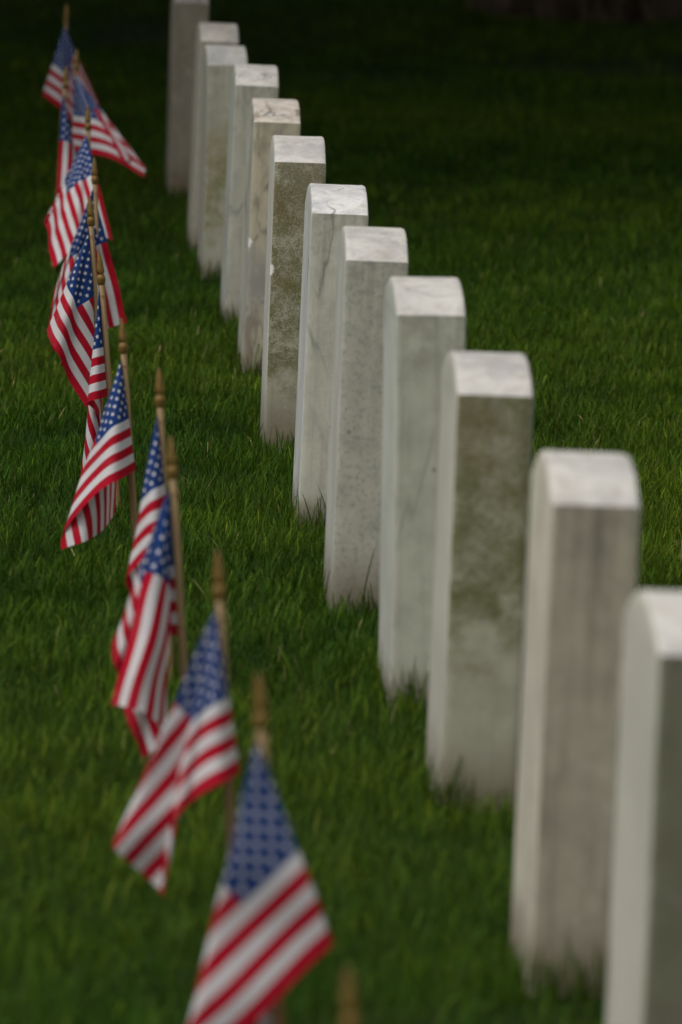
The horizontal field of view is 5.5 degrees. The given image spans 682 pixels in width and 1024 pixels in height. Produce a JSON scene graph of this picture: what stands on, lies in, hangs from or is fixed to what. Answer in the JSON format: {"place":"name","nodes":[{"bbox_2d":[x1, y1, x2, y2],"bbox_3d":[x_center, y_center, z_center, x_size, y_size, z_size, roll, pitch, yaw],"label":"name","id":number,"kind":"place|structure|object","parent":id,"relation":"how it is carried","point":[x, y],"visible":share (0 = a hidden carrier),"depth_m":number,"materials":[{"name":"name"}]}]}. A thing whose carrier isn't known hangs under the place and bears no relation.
{"place":"outdoors","nodes":[
{"label":"outdoors","id":0,"kind":"place"},
{"bbox_2d":[0,0,681,1023],"bbox_3d":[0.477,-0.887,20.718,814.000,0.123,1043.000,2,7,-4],"label":"ground","id":1,"kind":"structure","parent":0,"point":[138,28],"depth_m":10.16,"materials":[{"name":"plant"}]},
{"bbox_2d":[51,66,75,273],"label":"stick flag","id":2,"kind":"object","parent":1,"relation":"on","point":[66,154],"visible":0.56,"depth_m":17.80,"materials":[{"name":"multicoloured fabric"}]},
{"bbox_2d":[42,4,99,120],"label":"stick flag","id":3,"kind":"object","parent":1,"relation":"on","point":[63,58],"visible":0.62,"depth_m":20.73,"materials":[{"name":"multicoloured fabric"}]},
{"bbox_2d":[47,196,103,414],"bbox_3d":[-0.535,-0.337,14.002,0.119,0.572,0.116,8,9,40],"label":"stick flag","id":4,"kind":"object","parent":1,"relation":"on","point":[71,330],"visible":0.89,"depth_m":13.97,"materials":[{"name":"multicoloured fabric"}]},
{"bbox_2d":[44,106,112,266],"bbox_3d":[-0.616,-0.641,16.512,0.141,0.593,0.218,0,7,-13],"label":"stick flag","id":5,"kind":"object","parent":1,"relation":"on","point":[62,220],"visible":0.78,"depth_m":16.50,"materials":[{"name":"multicoloured fabric"}]},
{"bbox_2d":[49,157,126,350],"bbox_3d":[-0.558,-0.495,15.440,0.180,0.553,0.078,-1,7,-24],"label":"stick flag","id":6,"kind":"object","parent":1,"relation":"on","point":[115,309],"visible":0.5,"depth_m":15.41,"materials":[{"name":"multicoloured fabric"}]},
{"bbox_2d":[61,318,137,549],"bbox_3d":[-0.373,-0.038,11.539,0.098,0.553,0.136,7,8,39],"label":"stick flag","id":7,"kind":"object","parent":1,"relation":"on","point":[110,462],"visible":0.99,"depth_m":11.52,"materials":[{"name":"multicoloured fabric"}]},
{"bbox_2d":[81,252,120,511],"bbox_3d":[-0.443,-0.187,12.757,0.081,0.565,0.125,-2,8,-32],"label":"stick flag","id":8,"kind":"object","parent":1,"relation":"on","point":[100,384],"visible":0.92,"depth_m":12.71,"materials":[{"name":"multicoloured fabric"}]},
{"bbox_2d":[72,49,145,176],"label":"stick flag","id":9,"kind":"object","parent":1,"relation":"on","point":[108,140],"visible":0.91,"depth_m":18.68,"materials":[{"name":"multicoloured fabric"}]},
{"bbox_2d":[111,436,187,757],"bbox_3d":[-0.243,0.190,9.471,0.124,0.579,0.125,2,7,-4],"label":"stick flag","id":10,"kind":"object","parent":1,"relation":"on","point":[153,619],"visible":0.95,"depth_m":9.47,"materials":[{"name":"multicoloured fabric"}]},
{"bbox_2d":[126,368,173,690],"bbox_3d":[-0.269,0.072,10.504,0.077,0.577,0.186,3,7,7],"label":"stick flag","id":11,"kind":"object","parent":1,"relation":"on","point":[154,493],"visible":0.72,"depth_m":10.44,"materials":[{"name":"multicoloured fabric"}]},
{"bbox_2d":[113,550,239,894],"bbox_3d":[-0.182,0.335,8.211,0.152,0.585,0.069,3,7,6],"label":"stick flag","id":12,"kind":"object","parent":1,"relation":"on","point":[194,756],"visible":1,"depth_m":8.20,"materials":[{"name":"multicoloured fabric"}]},
{"bbox_2d":[165,0,208,198],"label":"headstone","id":13,"kind":"object","parent":1,"relation":"on","point":[187,17],"visible":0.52,"depth_m":20.67,"materials":[{"name":"stone"}]},
{"bbox_2d":[187,22,238,249],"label":"headstone","id":14,"kind":"object","parent":1,"relation":"on","point":[207,33],"visible":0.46,"depth_m":18.67,"materials":[{"name":"stone"}]},
{"bbox_2d":[197,45,247,281],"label":"headstone","id":15,"kind":"object","parent":1,"relation":"on","point":[219,62],"visible":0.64,"depth_m":17.70,"materials":[{"name":"stone"}]},
{"bbox_2d":[220,64,278,323],"bbox_3d":[-0.218,-0.680,16.643,0.102,0.733,0.331,3,6,-3],"label":"headstone","id":16,"kind":"object","parent":1,"relation":"on","point":[249,82],"visible":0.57,"depth_m":16.48,"materials":[{"name":"stone"}]},
{"bbox_2d":[188,672,331,1023],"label":"stick flag","id":17,"kind":"object","parent":1,"relation":"on","point":[269,943],"visible":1,"depth_m":7.19,"materials":[{"name":"multicoloured fabric"}]},
{"bbox_2d":[237,98,300,375],"bbox_3d":[-0.159,-0.537,15.452,0.102,0.722,0.332,2,7,-3],"label":"headstone","id":18,"kind":"object","parent":1,"relation":"on","point":[268,119],"visible":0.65,"depth_m":15.29,"materials":[{"name":"stone"}]},
{"bbox_2d":[260,135,325,453],"bbox_3d":[-0.097,-0.376,14.027,0.102,0.733,0.332,2,7,-2],"label":"headstone","id":19,"kind":"object","parent":1,"relation":"on","point":[297,165],"visible":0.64,"depth_m":13.86,"materials":[{"name":"stone"}]},
{"bbox_2d":[292,183,368,531],"bbox_3d":[-0.022,-0.224,12.753,0.102,0.728,0.332,2,6,-2],"label":"headstone","id":20,"kind":"object","parent":1,"relation":"on","point":[331,210],"visible":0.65,"depth_m":12.59,"materials":[{"name":"stone"}]},
{"bbox_2d":[341,966,359,1023],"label":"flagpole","id":21,"kind":"object","parent":1,"relation":"on","point":[349,1006],"visible":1,"depth_m":5.94,"materials":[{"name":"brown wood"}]},
{"bbox_2d":[323,226,408,613],"bbox_3d":[0.037,-0.094,11.578,0.102,0.742,0.331,2,7,-2],"label":"headstone","id":22,"kind":"object","parent":1,"relation":"on","point":[371,261],"visible":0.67,"depth_m":11.41,"materials":[{"name":"stone"}]},
{"bbox_2d":[378,277,465,708],"bbox_3d":[0.118,0.028,10.498,0.102,0.751,0.332,1,7,-3],"label":"headstone","id":23,"kind":"object","parent":1,"relation":"on","point":[424,326],"visible":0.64,"depth_m":10.33,"materials":[{"name":"stone"}]},
{"bbox_2d":[425,351,532,813],"bbox_3d":[0.182,0.151,9.541,0.102,0.732,0.332,2,6,-3],"label":"headstone","id":24,"kind":"object","parent":1,"relation":"on","point":[481,529],"visible":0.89,"depth_m":9.38,"materials":[{"name":"stone"}]},
{"bbox_2d":[466,0,681,25],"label":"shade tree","id":25,"kind":"object","parent":1,"relation":"on","point":[634,11],"visible":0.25,"depth_m":31.77,"materials":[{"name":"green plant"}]},
{"bbox_2d":[510,450,639,999],"bbox_3d":[0.268,0.299,8.253,0.102,0.738,0.332,2,7,-3],"label":"headstone","id":26,"kind":"object","parent":1,"relation":"on","point":[583,543],"visible":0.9,"depth_m":8.09,"materials":[{"name":"stone"}]},
{"bbox_2d":[605,590,681,1023],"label":"headstone","id":27,"kind":"object","parent":1,"relation":"on","point":[644,980],"visible":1,"depth_m":7.10,"materials":[{"name":"stone"}]}
]}

